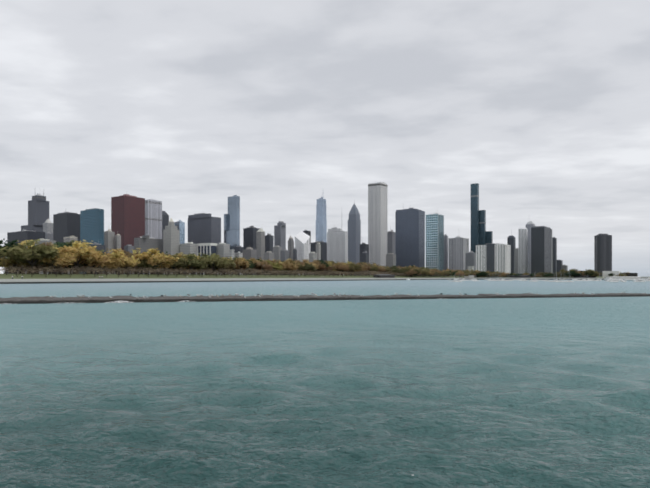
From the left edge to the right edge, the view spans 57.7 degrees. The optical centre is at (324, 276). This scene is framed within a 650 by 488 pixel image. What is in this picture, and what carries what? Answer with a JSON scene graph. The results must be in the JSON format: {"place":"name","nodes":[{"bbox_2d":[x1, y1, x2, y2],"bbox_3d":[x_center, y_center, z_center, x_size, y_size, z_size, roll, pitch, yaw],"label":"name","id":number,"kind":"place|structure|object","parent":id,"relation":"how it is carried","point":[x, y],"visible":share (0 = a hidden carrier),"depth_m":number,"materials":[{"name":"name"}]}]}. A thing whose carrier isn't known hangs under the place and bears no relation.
{"place":"outdoors","nodes":[
{"label":"outdoors","id":0,"kind":"place"},
{"bbox_2d":[14,266,29,274],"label":"tree","id":1,"kind":"object","parent":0,"point":[22,269],"visible":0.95,"depth_m":391.33,"materials":[{"name":"green plant"}]},
{"bbox_2d":[0,280,649,487],"bbox_3d":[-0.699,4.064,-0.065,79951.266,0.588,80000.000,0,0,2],"label":"lake","id":2,"kind":"structure","parent":0,"point":[431,393],"depth_m":21.76,"materials":[{"name":"liquid"}]},
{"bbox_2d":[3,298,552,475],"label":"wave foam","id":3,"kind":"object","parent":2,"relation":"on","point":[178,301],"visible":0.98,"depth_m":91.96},
{"bbox_2d":[0,293,649,303],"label":"breakwater","id":4,"kind":"object","parent":2,"relation":"in","point":[44,300],"visible":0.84,"depth_m":101.30,"materials":[{"name":"concrete"}]},
{"bbox_2d":[0,274,649,283],"bbox_3d":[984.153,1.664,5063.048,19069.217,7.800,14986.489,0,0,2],"label":"seawall","id":5,"kind":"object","parent":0,"point":[65,278],"depth_m":484.63,"materials":[{"name":"concrete"}]},
{"bbox_2d":[0,256,33,273],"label":"tree","id":6,"kind":"object","parent":5,"relation":"on","point":[7,262],"visible":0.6,"depth_m":421.43,"materials":[{"name":"green plant"}]},
{"bbox_2d":[0,239,34,273],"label":"tree","id":7,"kind":"object","parent":5,"relation":"on","point":[12,243],"visible":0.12,"depth_m":423.51,"materials":[{"name":"green plant"}]},
{"bbox_2d":[7,229,44,273],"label":"building","id":8,"kind":"structure","parent":5,"relation":"on","point":[21,236],"depth_m":1550.01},
{"bbox_2d":[0,239,59,273],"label":"tree","id":9,"kind":"object","parent":5,"relation":"on","point":[26,254],"visible":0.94,"depth_m":407.40,"materials":[{"name":"green plant"}]},
{"bbox_2d":[18,240,44,273],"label":"tree","id":10,"kind":"object","parent":5,"relation":"on","point":[22,242],"visible":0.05,"depth_m":442.32,"materials":[{"name":"yellow plant"}]},
{"bbox_2d":[21,193,48,231],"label":"skyscraper","id":11,"kind":"structure","parent":5,"relation":"on","point":[38,210],"depth_m":3178.15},
{"bbox_2d":[15,245,54,273],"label":"tree","id":12,"kind":"object","parent":5,"relation":"on","point":[24,260],"visible":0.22,"depth_m":421.16,"materials":[{"name":"green plant"}]},
{"bbox_2d":[34,238,55,273],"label":"building","id":13,"kind":"structure","parent":5,"relation":"on","point":[42,240],"depth_m":1283.67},
{"bbox_2d":[43,218,52,233],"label":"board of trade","id":14,"kind":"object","parent":5,"relation":"on","point":[48,225],"visible":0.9,"depth_m":2554.32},
{"bbox_2d":[45,232,52,240],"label":"building","id":15,"kind":"structure","parent":5,"relation":"on","point":[48,235],"depth_m":1938.59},
{"bbox_2d":[36,242,69,273],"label":"tree","id":16,"kind":"object","parent":5,"relation":"on","point":[45,244],"visible":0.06,"depth_m":453.49,"materials":[{"name":"green plant"}]},
{"bbox_2d":[38,247,76,273],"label":"tree","id":17,"kind":"object","parent":5,"relation":"on","point":[64,260],"visible":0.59,"depth_m":426.20,"materials":[{"name":"yellow plant"}]},
{"bbox_2d":[53,242,66,273],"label":"tree","id":18,"kind":"object","parent":5,"relation":"on","point":[58,243],"visible":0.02,"depth_m":488.26,"materials":[{"name":"green plant"}]},
{"bbox_2d":[53,212,79,273],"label":"black slab","id":19,"kind":"structure","parent":5,"relation":"on","point":[66,224],"depth_m":1798.05,"materials":[{"name":"concrete"}]},
{"bbox_2d":[64,236,76,273],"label":"building","id":20,"kind":"structure","parent":5,"relation":"on","point":[69,238],"depth_m":1275.14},
{"bbox_2d":[66,240,78,272],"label":"tree","id":21,"kind":"object","parent":5,"relation":"on","point":[70,242],"visible":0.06,"depth_m":494.82,"materials":[{"name":"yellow plant"}]},
{"bbox_2d":[67,263,88,273],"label":"tree","id":22,"kind":"object","parent":5,"relation":"on","point":[78,266],"visible":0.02,"depth_m":474.77,"materials":[{"name":"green plant"}]},
{"bbox_2d":[54,240,102,272],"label":"tree","id":23,"kind":"object","parent":5,"relation":"on","point":[90,252],"visible":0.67,"depth_m":448.38,"materials":[{"name":"yellow plant"}]},
{"bbox_2d":[69,252,112,273],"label":"tree","id":24,"kind":"object","parent":5,"relation":"on","point":[93,263],"visible":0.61,"depth_m":460.36,"materials":[{"name":"yellow plant"}]},
{"bbox_2d":[80,208,103,273],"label":"skyscraper","id":25,"kind":"structure","parent":5,"relation":"on","point":[91,225],"depth_m":1485.86,"materials":[{"name":"glass"}]},
{"bbox_2d":[89,241,105,273],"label":"building","id":26,"kind":"structure","parent":5,"relation":"on","point":[100,247],"depth_m":1332.68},
{"bbox_2d":[104,225,120,273],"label":"building","id":27,"kind":"structure","parent":5,"relation":"on","point":[112,240],"depth_m":1578.25,"materials":[{"name":"concrete"}]},
{"bbox_2d":[104,252,131,268],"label":"tree","id":28,"kind":"object","parent":5,"relation":"on","point":[116,261],"visible":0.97,"depth_m":471.74,"materials":[{"name":"yellow plant"}]},
{"bbox_2d":[105,248,136,273],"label":"tree","id":29,"kind":"object","parent":5,"relation":"on","point":[116,252],"visible":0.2,"depth_m":493.72,"materials":[{"name":"yellow plant"}]},
{"bbox_2d":[111,194,144,273],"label":"skyscraper","id":30,"kind":"structure","parent":5,"relation":"on","point":[128,218],"depth_m":1690.38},
{"bbox_2d":[124,245,133,273],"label":"building","id":31,"kind":"structure","parent":5,"relation":"on","point":[129,248],"depth_m":1524.57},
{"bbox_2d":[119,257,140,272],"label":"tree","id":32,"kind":"object","parent":5,"relation":"on","point":[134,262],"visible":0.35,"depth_m":488.80,"materials":[{"name":"yellow plant"}]},
{"bbox_2d":[122,251,140,266],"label":"tree","id":33,"kind":"object","parent":5,"relation":"on","point":[128,253],"visible":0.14,"depth_m":502.55,"materials":[{"name":"yellow plant"}]},
{"bbox_2d":[135,259,159,272],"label":"tree","id":34,"kind":"object","parent":5,"relation":"on","point":[143,264],"visible":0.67,"depth_m":500.36,"materials":[{"name":"green plant"}]},
{"bbox_2d":[134,235,162,273],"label":"building","id":35,"kind":"structure","parent":5,"relation":"on","point":[144,243],"depth_m":1332.03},
{"bbox_2d":[145,199,161,238],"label":"high-rise building","id":36,"kind":"structure","parent":5,"relation":"on","point":[153,218],"depth_m":1886.96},
{"bbox_2d":[132,248,178,273],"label":"tree","id":37,"kind":"object","parent":5,"relation":"on","point":[152,260],"visible":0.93,"depth_m":499.75,"materials":[{"name":"yellow plant"}]},
{"bbox_2d":[155,254,169,273],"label":"tree","id":38,"kind":"object","parent":5,"relation":"on","point":[163,265],"visible":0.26,"depth_m":516.45,"materials":[{"name":"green plant"}]},
{"bbox_2d":[162,211,168,238],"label":"skyscraper","id":39,"kind":"structure","parent":5,"relation":"on","point":[165,218],"depth_m":1975.27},
{"bbox_2d":[163,218,179,273],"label":"cupola tower","id":40,"kind":"structure","parent":5,"relation":"on","point":[171,238],"depth_m":1340.97,"materials":[{"name":"stone"}]},
{"bbox_2d":[164,253,187,273],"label":"tree","id":41,"kind":"object","parent":5,"relation":"on","point":[181,261],"visible":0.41,"depth_m":527.44,"materials":[{"name":"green plant"}]},
{"bbox_2d":[175,220,184,243],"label":"skyscraper","id":42,"kind":"structure","parent":5,"relation":"on","point":[180,224],"depth_m":1775.42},
{"bbox_2d":[176,254,199,274],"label":"tree","id":43,"kind":"object","parent":5,"relation":"on","point":[189,260],"visible":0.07,"depth_m":549.45,"materials":[{"name":"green plant"}]},
{"bbox_2d":[180,242,197,274],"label":"building","id":44,"kind":"structure","parent":5,"relation":"on","point":[188,247],"depth_m":1341.04,"materials":[{"name":"concrete"}]},
{"bbox_2d":[179,254,205,274],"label":"tree","id":45,"kind":"object","parent":5,"relation":"on","point":[198,264],"visible":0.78,"depth_m":539.09,"materials":[{"name":"green plant"}]},
{"bbox_2d":[188,213,220,243],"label":"office building","id":46,"kind":"structure","parent":5,"relation":"on","point":[204,228],"depth_m":1887.74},
{"bbox_2d":[198,243,216,274],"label":"building","id":47,"kind":"structure","parent":5,"relation":"on","point":[206,248],"depth_m":1338.86,"materials":[{"name":"concrete"}]},
{"bbox_2d":[204,255,221,274],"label":"tree","id":48,"kind":"object","parent":5,"relation":"on","point":[213,265],"visible":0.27,"depth_m":565.80,"materials":[{"name":"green plant"}]},
{"bbox_2d":[199,253,229,274],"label":"tree","id":49,"kind":"object","parent":5,"relation":"on","point":[213,258],"visible":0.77,"depth_m":556.44,"materials":[{"name":"green plant"}]},
{"bbox_2d":[216,243,229,274],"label":"building","id":50,"kind":"structure","parent":5,"relation":"on","point":[222,249],"depth_m":1345.87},
{"bbox_2d":[215,257,233,269],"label":"tree","id":51,"kind":"object","parent":5,"relation":"on","point":[228,266],"visible":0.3,"depth_m":584.11,"materials":[{"name":"green plant"}]},
{"bbox_2d":[220,256,236,269],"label":"tree","id":52,"kind":"object","parent":5,"relation":"on","point":[234,265],"visible":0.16,"depth_m":592.96,"materials":[{"name":"green plant"}]},
{"bbox_2d":[224,195,239,248],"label":"skyscraper","id":53,"kind":"structure","parent":5,"relation":"on","point":[232,227],"depth_m":1719.56,"materials":[{"name":"glass"}]},
{"bbox_2d":[229,249,242,274],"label":"building","id":54,"kind":"structure","parent":5,"relation":"on","point":[232,254],"depth_m":1337.82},
{"bbox_2d":[234,246,243,252],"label":"building","id":55,"kind":"structure","parent":5,"relation":"on","point":[238,249],"depth_m":1514.87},
{"bbox_2d":[233,257,249,274],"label":"tree","id":56,"kind":"object","parent":5,"relation":"on","point":[244,264],"visible":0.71,"depth_m":605.33,"materials":[{"name":"yellow plant"}]},
{"bbox_2d":[243,247,255,274],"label":"building","id":57,"kind":"structure","parent":5,"relation":"on","point":[248,252],"depth_m":1414.22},
{"bbox_2d":[245,259,253,269],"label":"tree","id":58,"kind":"object","parent":5,"relation":"on","point":[250,266],"visible":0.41,"depth_m":620.32,"materials":[{"name":"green plant"}]},
{"bbox_2d":[243,226,259,249],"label":"dark block","id":59,"kind":"structure","parent":5,"relation":"on","point":[249,236],"depth_m":1919.11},
{"bbox_2d":[256,228,264,259],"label":"skyscraper","id":60,"kind":"structure","parent":5,"relation":"on","point":[260,242],"depth_m":1511.23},
{"bbox_2d":[256,260,271,274],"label":"tree","id":61,"kind":"object","parent":5,"relation":"on","point":[265,266],"visible":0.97,"depth_m":628.24,"materials":[{"name":"brown plant"}]},
{"bbox_2d":[264,251,273,274],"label":"building","id":62,"kind":"structure","parent":5,"relation":"on","point":[268,255],"depth_m":1411.45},
{"bbox_2d":[265,233,273,252],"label":"dark block","id":63,"kind":"structure","parent":5,"relation":"on","point":[269,242],"depth_m":1763.18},
{"bbox_2d":[273,246,281,260],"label":"building","id":64,"kind":"structure","parent":5,"relation":"on","point":[277,250],"depth_m":1508.75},
{"bbox_2d":[272,262,286,270],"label":"tree","id":65,"kind":"object","parent":5,"relation":"on","point":[276,268],"visible":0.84,"depth_m":651.91,"materials":[{"name":"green plant"}]},
{"bbox_2d":[274,221,285,250],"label":"skyscraper","id":66,"kind":"structure","parent":5,"relation":"on","point":[280,234],"depth_m":1964.45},
{"bbox_2d":[280,249,288,260],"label":"building","id":67,"kind":"structure","parent":5,"relation":"on","point":[284,254],"depth_m":1408.58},
{"bbox_2d":[279,260,297,274],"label":"tree","id":68,"kind":"object","parent":5,"relation":"on","point":[287,264],"visible":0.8,"depth_m":657.38,"materials":[{"name":"brown plant"}]},
{"bbox_2d":[288,236,293,261],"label":"skyscraper","id":69,"kind":"structure","parent":5,"relation":"on","point":[290,245],"depth_m":1657.66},
{"bbox_2d":[287,258,299,274],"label":"tree","id":70,"kind":"object","parent":5,"relation":"on","point":[291,261],"visible":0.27,"depth_m":678.00,"materials":[{"name":"brown plant"}]},
{"bbox_2d":[293,248,296,260],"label":"building","id":71,"kind":"structure","parent":5,"relation":"on","point":[294,254],"depth_m":1405.34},
{"bbox_2d":[295,231,309,274],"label":"skyscraper","id":72,"kind":"structure","parent":5,"relation":"on","point":[302,242],"depth_m":1563.69,"materials":[{"name":"concrete"}]},
{"bbox_2d":[298,263,315,271],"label":"tree","id":73,"kind":"object","parent":5,"relation":"on","point":[307,266],"visible":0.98,"depth_m":686.26,"materials":[{"name":"green plant"}]},
{"bbox_2d":[303,230,310,252],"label":"skyscraper","id":74,"kind":"structure","parent":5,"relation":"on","point":[307,232],"depth_m":1600.49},
{"bbox_2d":[303,261,318,270],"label":"tree","id":75,"kind":"object","parent":5,"relation":"on","point":[316,266],"visible":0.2,"depth_m":703.27,"materials":[{"name":"brown plant"}]},
{"bbox_2d":[309,252,316,274],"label":"building","id":76,"kind":"structure","parent":5,"relation":"on","point":[312,256],"depth_m":1406.22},
{"bbox_2d":[308,260,326,269],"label":"tree","id":77,"kind":"object","parent":5,"relation":"on","point":[321,267],"visible":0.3,"depth_m":717.68,"materials":[{"name":"brown plant"}]},
{"bbox_2d":[316,243,320,259],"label":"skyscraper","id":78,"kind":"structure","parent":5,"relation":"on","point":[318,248],"depth_m":1503.87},
{"bbox_2d":[311,241,326,261],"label":"dark block","id":79,"kind":"structure","parent":5,"relation":"on","point":[323,250],"depth_m":1865.28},
{"bbox_2d":[316,197,326,242],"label":"skyscraper","id":80,"kind":"structure","parent":5,"relation":"on","point":[321,227],"depth_m":2712.55,"materials":[{"name":"glass"}]},
{"bbox_2d":[314,260,328,270],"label":"tree","id":81,"kind":"object","parent":5,"relation":"on","point":[323,262],"visible":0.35,"depth_m":727.77,"materials":[{"name":"green plant"}]},
{"bbox_2d":[327,227,347,262],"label":"grey block","id":82,"kind":"structure","parent":5,"relation":"on","point":[337,245],"depth_m":1665.36,"materials":[{"name":"concrete"}]},
{"bbox_2d":[333,262,349,271],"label":"tree","id":83,"kind":"object","parent":5,"relation":"on","point":[344,267],"visible":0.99,"depth_m":747.63,"materials":[{"name":"brown plant"}]},
{"bbox_2d":[346,262,361,271],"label":"tree","id":84,"kind":"object","parent":5,"relation":"on","point":[353,267],"visible":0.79,"depth_m":766.26,"materials":[{"name":"green plant"}]},
{"bbox_2d":[348,203,360,274],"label":"skyscraper","id":85,"kind":"structure","parent":5,"relation":"on","point":[354,231],"depth_m":2358.29,"materials":[{"name":"glass"}]},
{"bbox_2d":[360,251,368,263],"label":"building","id":86,"kind":"structure","parent":5,"relation":"on","point":[364,257],"depth_m":1602.98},
{"bbox_2d":[360,243,368,252],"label":"building","id":87,"kind":"structure","parent":5,"relation":"on","point":[364,247],"depth_m":2054.97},
{"bbox_2d":[359,262,371,269],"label":"tree","id":88,"kind":"object","parent":5,"relation":"on","point":[367,266],"visible":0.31,"depth_m":819.07,"materials":[{"name":"brown plant"}]},
{"bbox_2d":[368,264,379,270],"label":"tree","id":89,"kind":"object","parent":5,"relation":"on","point":[373,268],"visible":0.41,"depth_m":833.39,"materials":[{"name":"brown plant"}]},
{"bbox_2d":[368,182,387,274],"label":"skyscraper","id":90,"kind":"structure","parent":5,"relation":"on","point":[377,217],"depth_m":2210.58,"materials":[{"name":"concrete"}]},
{"bbox_2d":[377,266,385,271],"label":"tree","id":91,"kind":"object","parent":5,"relation":"on","point":[382,268],"visible":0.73,"depth_m":838.32,"materials":[{"name":"brown plant"}]},
{"bbox_2d":[387,227,394,253],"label":"skyscraper","id":92,"kind":"structure","parent":5,"relation":"on","point":[390,241],"depth_m":2449.87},
{"bbox_2d":[386,253,395,275],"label":"building","id":93,"kind":"structure","parent":5,"relation":"on","point":[390,259],"depth_m":1702.19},
{"bbox_2d":[391,268,403,273],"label":"tree","id":94,"kind":"object","parent":5,"relation":"on","point":[396,270],"visible":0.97,"depth_m":854.91,"materials":[{"name":"green plant"}]},
{"bbox_2d":[395,206,424,274],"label":"blue grey block","id":95,"kind":"structure","parent":5,"relation":"on","point":[410,236],"depth_m":2013.66,"materials":[{"name":"glass"}]},
{"bbox_2d":[406,269,417,276],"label":"tree","id":96,"kind":"object","parent":5,"relation":"on","point":[412,271],"visible":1,"depth_m":845.04,"materials":[{"name":"brown plant"}]},
{"bbox_2d":[421,268,429,276],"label":"tree","id":97,"kind":"object","parent":5,"relation":"on","point":[425,271],"visible":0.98,"depth_m":881.30,"materials":[{"name":"brown plant"}]},
{"bbox_2d":[426,213,443,275],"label":"skyscraper","id":98,"kind":"structure","parent":5,"relation":"on","point":[432,241],"depth_m":1899.22,"materials":[{"name":"glass"}]},
{"bbox_2d":[440,271,450,275],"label":"tree","id":99,"kind":"object","parent":5,"relation":"on","point":[444,273],"visible":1,"depth_m":915.56,"materials":[{"name":"green plant"}]},
{"bbox_2d":[444,234,447,269],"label":"skyscraper","id":100,"kind":"structure","parent":5,"relation":"on","point":[445,252],"depth_m":2339.56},
{"bbox_2d":[448,236,468,275],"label":"high-rise building","id":101,"kind":"structure","parent":5,"relation":"on","point":[458,247],"depth_m":2249.59,"materials":[{"name":"concrete"}]},
{"bbox_2d":[465,251,475,269],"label":"building","id":102,"kind":"structure","parent":5,"relation":"on","point":[470,258],"depth_m":2094.03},
{"bbox_2d":[475,271,486,277],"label":"tree","id":103,"kind":"object","parent":5,"relation":"on","point":[481,273],"visible":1,"depth_m":956.06,"materials":[{"name":"green plant"}]},
{"bbox_2d":[470,183,492,252],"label":"skyscraper","id":104,"kind":"structure","parent":5,"relation":"on","point":[480,235],"depth_m":2290.36,"materials":[{"name":"glass"}]},
{"bbox_2d":[476,243,510,273],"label":"building","id":105,"kind":"structure","parent":5,"relation":"on","point":[502,258],"depth_m":1906.80,"materials":[{"name":"concrete"}]},
{"bbox_2d":[491,271,501,277],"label":"tree","id":106,"kind":"object","parent":5,"relation":"on","point":[495,274],"visible":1,"depth_m":943.67,"materials":[{"name":"brown plant"}]},
{"bbox_2d":[373,271,648,279],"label":"harbour buildings","id":107,"kind":"structure","parent":5,"relation":"on","point":[631,276],"depth_m":869.41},
{"bbox_2d":[507,235,515,272],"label":"skyscraper","id":108,"kind":"structure","parent":5,"relation":"on","point":[511,240],"depth_m":2330.54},
{"bbox_2d":[515,248,517,273],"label":"skyscraper","id":109,"kind":"structure","parent":5,"relation":"on","point":[516,260],"depth_m":2181.24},
{"bbox_2d":[518,227,527,273],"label":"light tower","id":110,"kind":"structure","parent":5,"relation":"on","point":[522,250],"depth_m":2134.88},
{"bbox_2d":[526,221,534,273],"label":"skyscraper","id":111,"kind":"structure","parent":5,"relation":"on","point":[529,225],"depth_m":2380.91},
{"bbox_2d":[531,226,551,273],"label":"skyscraper","id":112,"kind":"structure","parent":5,"relation":"on","point":[541,248],"depth_m":2041.80,"materials":[{"name":"concrete"}]},
{"bbox_2d":[552,237,556,273],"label":"skyscraper","id":113,"kind":"structure","parent":5,"relation":"on","point":[554,254],"depth_m":2225.82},
{"bbox_2d":[557,260,562,271],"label":"building","id":114,"kind":"structure","parent":5,"relation":"on","point":[559,264],"depth_m":2274.15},
{"bbox_2d":[555,270,566,277],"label":"tree","id":115,"kind":"object","parent":5,"relation":"on","point":[561,272],"visible":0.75,"depth_m":892.37,"materials":[{"name":"green plant"}]},
{"bbox_2d":[567,270,582,275],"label":"tree","id":116,"kind":"object","parent":5,"relation":"on","point":[568,273],"visible":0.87,"depth_m":873.98,"materials":[{"name":"green plant"}]},
{"bbox_2d":[594,234,611,275],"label":"skyscraper","id":117,"kind":"structure","parent":5,"relation":"on","point":[602,252],"depth_m":2732.93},
{"bbox_2d":[0,0,649,276],"label":"sky","id":118,"kind":"structure","parent":0,"point":[281,107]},
{"bbox_2d":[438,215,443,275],"bbox_3d":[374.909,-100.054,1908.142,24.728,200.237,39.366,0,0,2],"label":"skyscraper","id":119,"kind":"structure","parent":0,"point":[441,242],"depth_m":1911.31,"materials":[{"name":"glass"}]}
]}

